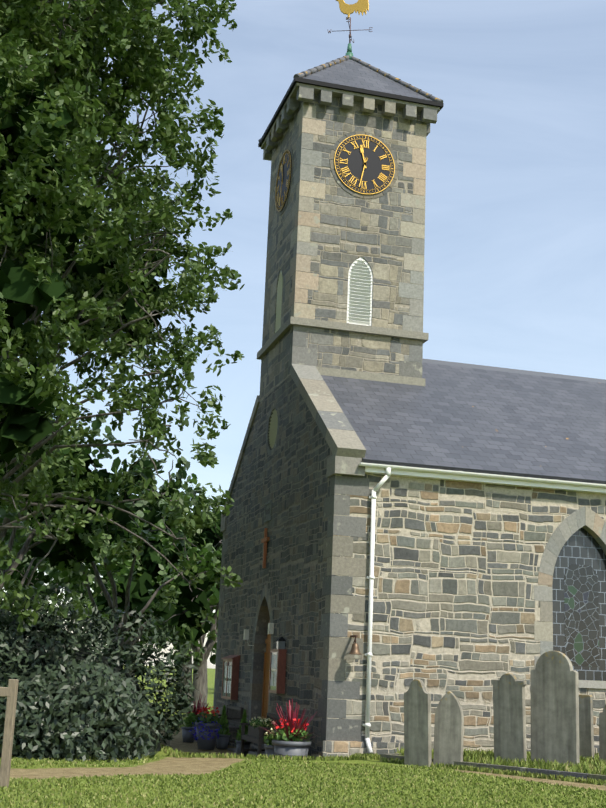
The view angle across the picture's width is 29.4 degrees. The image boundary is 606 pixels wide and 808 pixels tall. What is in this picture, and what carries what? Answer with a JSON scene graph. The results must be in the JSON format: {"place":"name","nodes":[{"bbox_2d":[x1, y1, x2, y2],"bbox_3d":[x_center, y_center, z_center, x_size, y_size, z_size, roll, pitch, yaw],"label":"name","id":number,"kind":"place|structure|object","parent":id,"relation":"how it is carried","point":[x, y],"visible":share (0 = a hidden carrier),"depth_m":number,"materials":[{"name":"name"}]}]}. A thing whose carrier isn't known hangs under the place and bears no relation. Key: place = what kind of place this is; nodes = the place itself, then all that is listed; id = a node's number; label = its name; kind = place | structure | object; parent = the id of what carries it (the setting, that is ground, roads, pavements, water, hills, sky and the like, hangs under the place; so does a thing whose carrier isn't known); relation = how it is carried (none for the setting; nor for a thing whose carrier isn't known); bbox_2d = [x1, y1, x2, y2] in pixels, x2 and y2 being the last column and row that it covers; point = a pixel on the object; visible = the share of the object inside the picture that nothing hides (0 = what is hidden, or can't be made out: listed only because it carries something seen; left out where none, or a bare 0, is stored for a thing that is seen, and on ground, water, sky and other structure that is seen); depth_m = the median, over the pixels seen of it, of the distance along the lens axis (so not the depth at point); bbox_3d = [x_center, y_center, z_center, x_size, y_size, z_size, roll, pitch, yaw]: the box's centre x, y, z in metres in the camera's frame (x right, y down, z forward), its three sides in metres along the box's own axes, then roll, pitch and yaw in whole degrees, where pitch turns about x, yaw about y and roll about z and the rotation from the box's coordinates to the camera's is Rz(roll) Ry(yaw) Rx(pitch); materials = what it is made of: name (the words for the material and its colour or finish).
{"place":"outdoors","nodes":[
{"label":"outdoors","id":0,"kind":"place"},
{"bbox_2d":[2,562,33,590],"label":"tree","id":1,"kind":"object","parent":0,"point":[27,564],"depth_m":74.31,"materials":[{"name":"green plant"}]},
{"bbox_2d":[10,559,45,591],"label":"shade tree","id":2,"kind":"object","parent":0,"point":[35,578],"visible":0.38,"depth_m":72.50,"materials":[{"name":"green plant"}]},
{"bbox_2d":[4,555,101,600],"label":"shade tree","id":3,"kind":"object","parent":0,"point":[48,577],"visible":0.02,"depth_m":77.75,"materials":[{"name":"green plant"}]},
{"bbox_2d":[0,429,114,560],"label":"tree foliage","id":4,"kind":"object","parent":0,"point":[46,545],"visible":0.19,"depth_m":30.96,"materials":[{"name":"green plant"}]},
{"bbox_2d":[0,407,140,590],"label":"sycamore tree","id":5,"kind":"object","parent":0,"point":[72,576],"depth_m":30.88,"materials":[{"name":"green plant"}]},
{"bbox_2d":[0,71,173,464],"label":"foliage","id":6,"kind":"object","parent":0,"point":[22,421],"visible":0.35,"depth_m":19.01,"materials":[{"name":"green plant"}]},
{"bbox_2d":[64,582,153,615],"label":"shade tree","id":7,"kind":"object","parent":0,"point":[83,594],"depth_m":67.17,"materials":[{"name":"green plant"}]},
{"bbox_2d":[29,496,219,641],"bbox_3d":[-5.366,4.864,34.479,5.853,4.234,5.257,6,-13,-15],"label":"tree foliage","id":8,"kind":"object","parent":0,"point":[140,596],"visible":0.38,"depth_m":33.33,"materials":[{"name":"green plant"}]},
{"bbox_2d":[88,456,218,610],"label":"dark shade tree","id":9,"kind":"object","parent":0,"point":[116,462],"visible":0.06,"depth_m":46.34,"materials":[{"name":"green plant"}]},
{"bbox_2d":[110,504,222,600],"bbox_3d":[-3.551,5.706,40.681,6.823,4.026,6.266,6,-13,-15],"label":"tree foliage","id":10,"kind":"object","parent":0,"point":[153,519],"visible":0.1,"depth_m":39.21,"materials":[{"name":"green plant"}]},
{"bbox_2d":[133,532,220,585],"bbox_3d":[-3.556,5.456,39.078,4.369,1.938,3.138,12,-16,-35],"label":"tree foliage","id":11,"kind":"object","parent":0,"point":[151,561],"visible":0.19,"depth_m":37.94,"materials":[{"name":"green plant"}]},
{"bbox_2d":[214,375,334,751],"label":"gable wall","id":12,"kind":"structure","parent":0,"point":[289,479],"depth_m":24.19,"materials":[{"name":"grey stone"}]},
{"bbox_2d":[213,531,227,713],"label":"church quoins","id":13,"kind":"object","parent":12,"relation":"attached to","point":[220,621],"visible":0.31,"depth_m":29.67,"materials":[{"name":"grey stone"}]},
{"bbox_2d":[248,585,272,725],"bbox_3d":[-0.756,5.699,24.974,0.304,3.543,2.050,6,-13,-15],"label":"door","id":14,"kind":"structure","parent":12,"relation":"attached to","point":[263,614],"depth_m":25.66,"materials":[{"name":"grey stone"}]},
{"bbox_2d":[261,620,270,718],"bbox_3d":[-0.636,5.825,24.980,0.085,3.278,1.550,6,-13,-15],"label":"church door","id":15,"kind":"structure","parent":12,"relation":"in","point":[265,694],"depth_m":25.51,"materials":[{"name":"brown wood"}]},
{"bbox_2d":[268,409,277,447],"bbox_3d":[-0.648,0.582,26.129,0.066,0.913,0.898,6,-13,-15],"label":"round window","id":16,"kind":"structure","parent":12,"relation":"in","point":[273,426],"depth_m":26.16,"materials":[{"name":"stone"}]},
{"bbox_2d":[220,453,364,531],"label":"church kneelers","id":17,"kind":"object","parent":12,"relation":"attached to","point":[342,465],"visible":0.61,"depth_m":20.95,"materials":[{"name":"beige stone"}]},
{"bbox_2d":[0,666,605,807],"bbox_3d":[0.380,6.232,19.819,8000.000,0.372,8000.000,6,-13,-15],"label":"ground","id":18,"kind":"structure","parent":0,"point":[171,765],"depth_m":16.30,"materials":[{"name":"green plant"}]},
{"bbox_2d":[0,679,18,787],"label":"wooden post","id":19,"kind":"object","parent":18,"relation":"on","point":[10,692],"visible":0.81,"depth_m":13.58,"materials":[{"name":"brown wood"}]},
{"bbox_2d":[1,505,94,616],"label":"tree","id":20,"kind":"object","parent":18,"relation":"on","point":[8,535],"depth_m":49.82,"materials":[{"name":"green plant"}]},
{"bbox_2d":[2,557,99,636],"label":"tree","id":21,"kind":"object","parent":18,"relation":"on","point":[39,585],"depth_m":74.32,"materials":[{"name":"green plant"}]},
{"bbox_2d":[0,584,197,762],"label":"rhododendron shrub","id":22,"kind":"object","parent":18,"relation":"on","point":[41,715],"depth_m":18.60,"materials":[{"name":"green plant"}]},
{"bbox_2d":[2,480,220,664],"bbox_3d":[-5.259,6.061,33.786,7.719,7.218,6.054,6,-13,-15],"label":"sycamore tree","id":23,"kind":"object","parent":18,"relation":"on","point":[209,555],"depth_m":33.39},
{"bbox_2d":[20,410,223,624],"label":"tree","id":24,"kind":"object","parent":18,"relation":"on","point":[146,473],"depth_m":46.81,"materials":[{"name":"green plant"}]},
{"bbox_2d":[0,0,244,640],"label":"holm oak tree","id":25,"kind":"object","parent":18,"relation":"on","point":[140,63],"depth_m":20.11,"materials":[{"name":"green plant"}]},
{"bbox_2d":[44,561,219,676],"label":"tree","id":26,"kind":"object","parent":18,"relation":"on","point":[49,569],"depth_m":67.59,"materials":[{"name":"green plant"}]},
{"bbox_2d":[90,519,222,711],"bbox_3d":[-3.703,7.110,38.042,6.735,7.185,5.532,6,-13,-15],"label":"sycamore tree","id":27,"kind":"object","parent":18,"relation":"on","point":[200,683],"depth_m":37.89,"materials":[{"name":"green plant"}]},
{"bbox_2d":[90,473,222,706],"bbox_3d":[-3.811,6.982,40.382,8.298,8.495,8.982,6,-13,-15],"label":"sycamore tree","id":28,"kind":"object","parent":18,"relation":"on","point":[202,564],"depth_m":39.04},
{"bbox_2d":[164,728,170,745],"bbox_3d":[-3.082,7.848,26.115,0.090,1.150,0.500,5,-13,-10],"label":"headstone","id":29,"kind":"object","parent":18,"relation":"on","point":[168,743],"depth_m":25.92,"materials":[{"name":"stone"}]},
{"bbox_2d":[181,727,195,741],"bbox_3d":[-2.693,7.786,27.212,0.367,0.340,0.367,6,-13,-15],"label":"flower pot","id":30,"kind":"object","parent":18,"relation":"on","point":[187,735],"visible":0.85,"depth_m":27.08,"materials":[{"name":"blue"}]},
{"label":"box pot soil","id":31,"kind":"structure","parent":30,"relation":"in","visible":0},
{"bbox_2d":[182,712,196,726],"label":"potted plant","id":32,"kind":"object","parent":31,"relation":"on","point":[189,720],"visible":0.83,"depth_m":27.20,"materials":[{"name":"green plant"}]},
{"bbox_2d":[185,692,209,739],"bbox_3d":[-2.600,7.614,28.191,1.139,1.125,1.194,6,-13,-15],"label":"potted cordyline","id":33,"kind":"object","parent":18,"relation":"on","point":[194,711],"depth_m":28.14,"materials":[{"name":"plant"}]},
{"bbox_2d":[189,717,221,741],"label":"blue flowers","id":34,"kind":"object","parent":18,"relation":"on","point":[209,730],"visible":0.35,"depth_m":24.92,"materials":[{"name":"blue plant"}]},
{"bbox_2d":[195,722,219,749],"bbox_3d":[-2.089,7.218,25.118,0.551,0.550,0.551,6,-13,-15],"label":"pot","id":35,"kind":"object","parent":18,"relation":"on","point":[206,744],"visible":0.77,"depth_m":24.93,"materials":[{"name":"ceramic"}]},
{"bbox_2d":[193,710,221,722],"bbox_3d":[-2.090,6.845,25.207,0.623,0.326,0.629,6,-13,-15],"label":"potted plant","id":36,"kind":"object","parent":35,"relation":"in","point":[209,717],"visible":0.92,"depth_m":25.09,"materials":[{"name":"green plant"}]},
{"bbox_2d":[197,706,219,717],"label":"flowers","id":37,"kind":"object","parent":35,"relation":"in","point":[209,709],"visible":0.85,"depth_m":25.21,"materials":[{"name":"red plant"}]},
{"bbox_2d":[209,610,215,663],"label":"tree","id":38,"kind":"object","parent":18,"relation":"on","point":[212,658],"depth_m":81.27,"materials":[{"name":"green plant"}]},
{"bbox_2d":[216,734,229,748],"bbox_3d":[-1.770,7.427,25.406,0.326,0.300,0.326,6,-13,-15],"label":"flower pot","id":39,"kind":"object","parent":18,"relation":"on","point":[222,741],"visible":0.77,"depth_m":25.29,"materials":[{"name":"grey ceramic"}]},
{"bbox_2d":[216,705,242,747],"bbox_3d":[-1.850,7.368,26.454,0.600,0.880,1.570,6,-13,-15],"label":"bench","id":40,"kind":"object","parent":18,"relation":"on","point":[234,714],"visible":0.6,"depth_m":26.22,"materials":[{"name":"grey wood"}]},
{"bbox_2d":[235,740,250,756],"bbox_3d":[-1.221,7.001,23.467,0.326,0.300,0.326,6,-13,-15],"label":"flower pot","id":41,"kind":"object","parent":18,"relation":"on","point":[246,744],"visible":0.58,"depth_m":23.37,"materials":[{"name":"grey ceramic"}]},
{"bbox_2d":[227,748,261,756],"bbox_3d":[-1.167,7.481,24.466,0.500,0.220,2.000,6,-13,-15],"label":"church door step","id":42,"kind":"object","parent":18,"relation":"on","point":[234,750],"depth_m":24.63,"materials":[{"name":"grey stone"}]},
{"bbox_2d":[240,713,287,755],"bbox_3d":[-0.784,6.540,22.688,0.600,0.880,1.570,6,-13,-15],"label":"bench","id":43,"kind":"object","parent":18,"relation":"on","point":[259,740],"visible":0.38,"depth_m":22.76,"materials":[{"name":"brown wood"}]},
{"bbox_2d":[248,716,274,737],"bbox_3d":[-0.801,6.349,22.735,0.486,0.382,1.130,6,-13,-15],"label":"potted plant","id":44,"kind":"object","parent":43,"relation":"on","point":[261,724],"depth_m":22.59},
{"bbox_2d":[264,731,275,756],"bbox_3d":[-0.489,6.201,20.692,0.445,0.664,0.448,6,-13,-15],"label":"pot","id":45,"kind":"object","parent":18,"relation":"on","point":[269,749],"depth_m":20.60,"materials":[{"name":"grey stone"}]},
{"bbox_2d":[221,728,322,758],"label":"plinth stones","id":46,"kind":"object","parent":18,"relation":"on","point":[311,752],"depth_m":24.40,"materials":[{"name":"grey stone"}]},
{"bbox_2d":[272,726,311,757],"bbox_3d":[-0.199,6.013,20.158,0.706,0.814,0.710,6,-13,-15],"label":"pot","id":47,"kind":"object","parent":18,"relation":"on","point":[282,748],"depth_m":19.94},
{"bbox_2d":[275,718,308,732],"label":"red flowers","id":48,"kind":"object","parent":47,"relation":"in","point":[276,727],"visible":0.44,"depth_m":20.15,"materials":[{"name":"red plant"}]},
{"bbox_2d":[265,698,319,740],"bbox_3d":[-0.175,5.559,20.293,1.158,0.760,1.225,6,-13,-15],"label":"red plant","id":49,"kind":"object","parent":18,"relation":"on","point":[292,715],"visible":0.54,"depth_m":20.14,"materials":[{"name":"red plant"}]},
{"bbox_2d":[0,754,605,807],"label":"lawn grass","id":50,"kind":"structure","parent":18,"relation":"on","point":[388,773],"depth_m":14.40,"materials":[{"name":"green plant"}]},
{"bbox_2d":[160,744,605,785],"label":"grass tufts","id":51,"kind":"object","parent":18,"relation":"on","point":[170,751],"visible":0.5,"depth_m":18.69,"materials":[{"name":"green plant"}]},
{"bbox_2d":[404,679,431,766],"bbox_3d":[1.865,5.275,18.796,0.460,1.550,0.100,-7,-13,36],"label":"headstone","id":52,"kind":"object","parent":18,"relation":"on","point":[417,725],"visible":0.96,"depth_m":18.76,"materials":[{"name":"stone"}]},
{"bbox_2d":[380,753,605,780],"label":"edging","id":53,"kind":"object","parent":18,"relation":"on","point":[524,769],"depth_m":17.59,"materials":[{"name":"stone"}]},
{"bbox_3d":[11.636,4.741,29.012,25.996,9.680,9.490,6,-13,-15],"label":"church","id":54,"kind":"object","parent":18,"relation":"on","visible":0},
{"bbox_2d":[221,655,239,699],"bbox_3d":[-1.744,6.483,27.448,0.210,1.020,1.200,6,-13,-15],"label":"shuttered window","id":55,"kind":"structure","parent":54,"relation":"attached to","point":[230,679],"depth_m":27.09,"materials":[{"name":"brown wood"}]},
{"bbox_2d":[221,395,259,517],"bbox_3d":[-1.373,1.482,29.315,0.540,2.661,3.801,6,-13,-15],"label":"gable coping","id":56,"kind":"object","parent":54,"relation":"on","point":[246,438],"visible":0.27,"depth_m":28.86,"materials":[{"name":"stone"}]},
{"bbox_2d":[243,623,273,639],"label":"notices","id":57,"kind":"object","parent":54,"relation":"attached to","point":[270,631],"depth_m":24.27,"materials":[{"name":"white paper"}]},
{"bbox_2d":[261,528,269,567],"bbox_3d":[-0.834,3.184,25.505,0.076,0.880,0.520,6,-13,-15],"label":"cross","id":58,"kind":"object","parent":54,"relation":"attached to","point":[265,540],"depth_m":25.46,"materials":[{"name":"brown wood"}]},
{"bbox_2d":[266,402,278,455],"bbox_3d":[-0.594,0.579,26.145,0.200,1.240,1.240,6,-13,-15],"label":"church oculus ring","id":59,"kind":"object","parent":54,"relation":"attached to","point":[274,406],"visible":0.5,"depth_m":26.26,"materials":[{"name":"grey stone"}]},
{"bbox_2d":[268,637,286,693],"bbox_3d":[-0.500,5.255,23.274,0.190,1.110,0.670,6,-13,-15],"label":"notice board","id":60,"kind":"object","parent":54,"relation":"attached to","point":[277,671],"visible":1,"depth_m":23.03,"materials":[{"name":"wood"}]},
{"bbox_2d":[275,271,282,332],"bbox_3d":[-0.526,-2.352,26.809,0.070,1.630,0.580,6,-13,-15],"label":"louvered window","id":61,"kind":"structure","parent":54,"relation":"attached to","point":[278,305],"depth_m":26.85,"materials":[{"name":"white plastic"}]},
{"bbox_2d":[275,146,292,215],"bbox_3d":[-0.429,-5.308,27.486,0.050,1.660,1.660,6,-13,-15],"label":"clock rim","id":62,"kind":"object","parent":54,"relation":"attached to","point":[280,213],"visible":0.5,"depth_m":26.98,"materials":[{"name":"grey stone"}]},
{"bbox_2d":[290,364,365,457],"bbox_3d":[0.428,0.084,22.955,0.540,2.661,3.801,6,-13,-15],"label":"gable coping","id":63,"kind":"object","parent":54,"relation":"on","point":[338,432],"visible":0.98,"depth_m":22.48,"materials":[{"name":"stone"}]},
{"bbox_2d":[327,17,372,42],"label":"vane rods and letters","id":64,"kind":"object","parent":54,"relation":"on","point":[350,30],"visible":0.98,"depth_m":28.80,"materials":[{"name":"black metal"}]},
{"bbox_2d":[336,0,368,18],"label":"weathercock","id":65,"kind":"object","parent":64,"relation":"on","point":[361,6],"visible":1,"depth_m":28.93,"materials":[{"name":"gold metal"}]},
{"bbox_2d":[349,643,361,654],"bbox_3d":[0.910,4.266,20.147,0.270,0.200,0.270,6,-13,-15],"label":"bell","id":66,"kind":"object","parent":54,"relation":"attached to","point":[355,649],"visible":1,"depth_m":20.09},
{"bbox_2d":[347,257,372,325],"bbox_3d":[1.269,-2.510,25.801,0.580,1.630,0.070,6,-13,-15],"label":"louvered window","id":67,"kind":"structure","parent":54,"relation":"attached to","point":[359,297],"depth_m":25.78,"materials":[{"name":"white wood"}]},
{"bbox_2d":[330,131,398,198],"bbox_3d":[1.399,-5.470,26.460,1.660,1.660,0.050,6,-13,-15],"label":"clock rim","id":68,"kind":"object","parent":54,"relation":"attached to","point":[347,189],"visible":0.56,"depth_m":26.40,"materials":[{"name":"grey stone"}]},
{"bbox_2d":[334,135,393,194],"bbox_3d":[1.402,-5.473,26.448,1.460,1.460,0.060,6,-13,-15],"label":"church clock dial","id":69,"kind":"object","parent":68,"relation":"in","point":[373,169],"visible":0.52,"depth_m":26.41,"materials":[{"name":"metal"}]},
{"bbox_2d":[334,135,394,193],"bbox_3d":[1.416,-5.483,26.400,1.456,1.456,0.046,6,-13,-15],"label":"clock face","id":70,"kind":"object","parent":69,"relation":"attached to","point":[364,160],"visible":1,"depth_m":26.40},
{"bbox_2d":[2,0,605,668],"label":"sky","id":71,"kind":"structure","parent":0,"point":[515,249],"materials":[{"name":"blue"}]},
{"bbox_2d":[259,94,426,402],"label":"church tower","id":72,"kind":"structure","parent":0,"point":[348,232],"depth_m":26.09,"materials":[{"name":"beige stone"}]},
{"bbox_2d":[260,356,266,392],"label":"church tower quoins","id":73,"kind":"object","parent":72,"relation":"attached to","point":[263,367],"visible":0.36,"depth_m":27.66,"materials":[{"name":"grey stone"}]},
{"bbox_2d":[262,149,276,346],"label":"church tower quoins","id":74,"kind":"object","parent":72,"relation":"attached to","point":[269,245],"visible":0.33,"depth_m":28.38,"materials":[{"name":"beige stone"}]},
{"bbox_2d":[276,150,291,211],"bbox_3d":[-0.442,-5.310,27.483,0.060,1.460,1.460,6,-13,-15],"label":"clock face","id":75,"kind":"object","parent":72,"relation":"attached to","point":[285,179],"visible":0.35,"depth_m":27.35},
{"bbox_2d":[275,150,290,210],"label":"clock numerals","id":76,"kind":"object","parent":75,"relation":"attached to","point":[277,197],"visible":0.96,"depth_m":27.46,"materials":[{"name":"gold metal"}]},
{"bbox_2d":[286,325,323,366],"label":"quoins","id":77,"kind":"object","parent":72,"relation":"attached to","point":[300,355],"visible":0.86,"depth_m":25.13,"materials":[{"name":"beige stone"}]},
{"bbox_2d":[289,104,325,318],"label":"quoins","id":78,"kind":"object","parent":72,"relation":"attached to","point":[304,280],"visible":0.92,"depth_m":25.85,"materials":[{"name":"beige stone"}]},
{"bbox_2d":[259,367,424,399],"bbox_3d":[0.828,-0.261,26.733,3.060,0.270,3.120,6,-13,-15],"label":"church tower abutment band","id":79,"kind":"object","parent":72,"relation":"attached to","point":[371,376],"visible":0.39,"depth_m":25.34,"materials":[{"name":"beige stone"}]},
{"bbox_2d":[257,316,428,359],"bbox_3d":[0.844,-1.337,26.974,3.200,0.160,3.200,6,-13,-15],"label":"string course","id":80,"kind":"object","parent":72,"relation":"attached to","point":[281,332],"visible":0.67,"depth_m":25.55,"materials":[{"name":"beige stone"}]},
{"bbox_2d":[263,86,436,160],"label":"corbels","id":81,"kind":"object","parent":72,"relation":"attached to","point":[427,115],"visible":0.52,"depth_m":26.75,"materials":[{"name":"beige stone"}]},
{"bbox_2d":[261,83,439,148],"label":"cornice","id":82,"kind":"structure","parent":72,"relation":"on","point":[336,93],"depth_m":26.66,"materials":[{"name":"grey stone"}]},
{"bbox_2d":[258,77,443,146],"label":"roof eaves","id":83,"kind":"object","parent":82,"relation":"attached to","point":[354,90],"visible":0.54,"depth_m":26.65,"materials":[{"name":"black metal"}]},
{"bbox_2d":[303,59,432,100],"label":"tower roof","id":84,"kind":"structure","parent":72,"relation":"on","point":[350,72],"depth_m":27.25,"materials":[{"name":"grey stone"}]},
{"bbox_2d":[345,43,352,59],"bbox_3d":[1.150,-8.715,28.683,0.260,0.480,0.260,6,-13,-15],"label":"finial","id":85,"kind":"object","parent":84,"relation":"on","point":[349,53],"visible":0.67,"depth_m":28.63,"materials":[{"name":"green metal"}]},
{"bbox_2d":[258,55,442,140],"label":"ridge tiles","id":86,"kind":"object","parent":84,"relation":"on","point":[363,63],"visible":0.33,"depth_m":27.55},
{"bbox_2d":[399,338,422,377],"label":"quoins","id":87,"kind":"object","parent":72,"relation":"attached to","point":[412,368],"visible":0.64,"depth_m":25.76,"materials":[{"name":"beige stone"}]},
{"bbox_2d":[399,123,426,331],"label":"quoins","id":88,"kind":"object","parent":72,"relation":"attached to","point":[413,261],"visible":0.67,"depth_m":26.43,"materials":[{"name":"beige stone"}]},
{"bbox_2d":[326,473,605,747],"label":"stone wall","id":89,"kind":"structure","parent":0,"point":[456,609],"depth_m":21.09,"materials":[{"name":"grey stone"}]},
{"bbox_2d":[318,475,369,740],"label":"quoins","id":90,"kind":"object","parent":89,"relation":"attached to","point":[336,505],"visible":0.92,"depth_m":20.54,"materials":[{"name":"grey stone"}]},
{"bbox_2d":[322,741,598,757],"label":"wall plinth","id":91,"kind":"structure","parent":89,"relation":"attached to","point":[338,748],"depth_m":20.00,"materials":[{"name":"beige stone"}]},
{"bbox_2d":[321,362,605,483],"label":"church roof","id":92,"kind":"structure","parent":89,"relation":"on","point":[457,418],"depth_m":23.98,"materials":[{"name":"grey stone"}]},
{"bbox_2d":[423,359,605,382],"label":"church ridge tiles","id":93,"kind":"object","parent":92,"relation":"on","point":[513,370],"depth_m":27.99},
{"bbox_2d":[359,462,605,753],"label":"gutter and downpipe","id":94,"kind":"object","parent":89,"relation":"attached to","point":[387,471],"visible":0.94,"depth_m":21.21,"materials":[{"name":"white plastic"}]},
{"bbox_2d":[534,506,605,688],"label":"window surround","id":95,"kind":"object","parent":89,"relation":"attached to","point":[593,523],"visible":0.71,"depth_m":21.72,"materials":[{"name":"beige stone"}]},
{"bbox_2d":[552,528,605,680],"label":"arched window","id":96,"kind":"structure","parent":95,"relation":"in","point":[579,605],"depth_m":21.94,"materials":[{"name":"grey glass"}]},
{"label":"grave plot turf","id":97,"kind":"structure","parent":0,"visible":0},
{"bbox_2d":[433,691,463,765],"bbox_3d":[2.347,5.333,18.599,0.480,1.377,0.090,-6,-18,31],"label":"headstone","id":98,"kind":"object","parent":97,"relation":"on","point":[448,732],"visible":0.75,"depth_m":18.57,"materials":[{"name":"stone"}]},
{"bbox_2d":[394,747,605,774],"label":"long grass","id":99,"kind":"structure","parent":97,"relation":"on","point":[594,764],"depth_m":18.19,"materials":[{"name":"green plant"}]},
{"bbox_2d":[491,673,526,761],"bbox_3d":[3.358,5.250,18.769,0.600,1.705,0.100,-8,-14,37],"label":"headstone","id":100,"kind":"object","parent":97,"relation":"on","point":[509,712],"visible":0.83,"depth_m":18.74,"materials":[{"name":"stone"}]},
{"bbox_2d":[530,651,579,765],"bbox_3d":[4.048,5.037,18.589,0.800,2.090,0.110,-8,-16,37],"label":"headstone","id":101,"kind":"object","parent":97,"relation":"on","point":[554,684],"visible":0.88,"depth_m":18.56,"materials":[{"name":"stone"}]},
{"bbox_2d":[579,694,593,758],"bbox_3d":[4.888,5.765,20.046,0.300,1.400,0.101,-8,-16,38],"label":"headstone","id":102,"kind":"object","parent":97,"relation":"on","point":[586,736],"visible":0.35,"depth_m":20.02,"materials":[{"name":"stone"}]},
{"bbox_2d":[599,704,605,761],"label":"headstone","id":103,"kind":"object","parent":97,"relation":"on","point":[602,735],"visible":0.81,"depth_m":19.48,"materials":[{"name":"stone"}]},
{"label":"conifer pot soil","id":104,"kind":"structure","parent":0,"visible":0},
{"bbox_2d":[234,709,247,741],"bbox_3d":[-1.214,6.574,23.566,0.336,0.685,0.302,2,-13,0],"label":"conical shrub","id":105,"kind":"object","parent":104,"relation":"on","point":[243,720],"visible":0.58,"depth_m":23.56,"materials":[{"name":"green plant"}]},
{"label":"conifer pot soil","id":106,"kind":"structure","parent":0,"visible":0},
{"bbox_2d":[218,705,230,734],"bbox_3d":[-1.741,6.993,25.494,0.297,0.681,0.328,10,-15,-30],"label":"conical shrub","id":107,"kind":"object","parent":106,"relation":"on","point":[224,722],"visible":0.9,"depth_m":25.47,"materials":[{"name":"green plant"}]}
]}

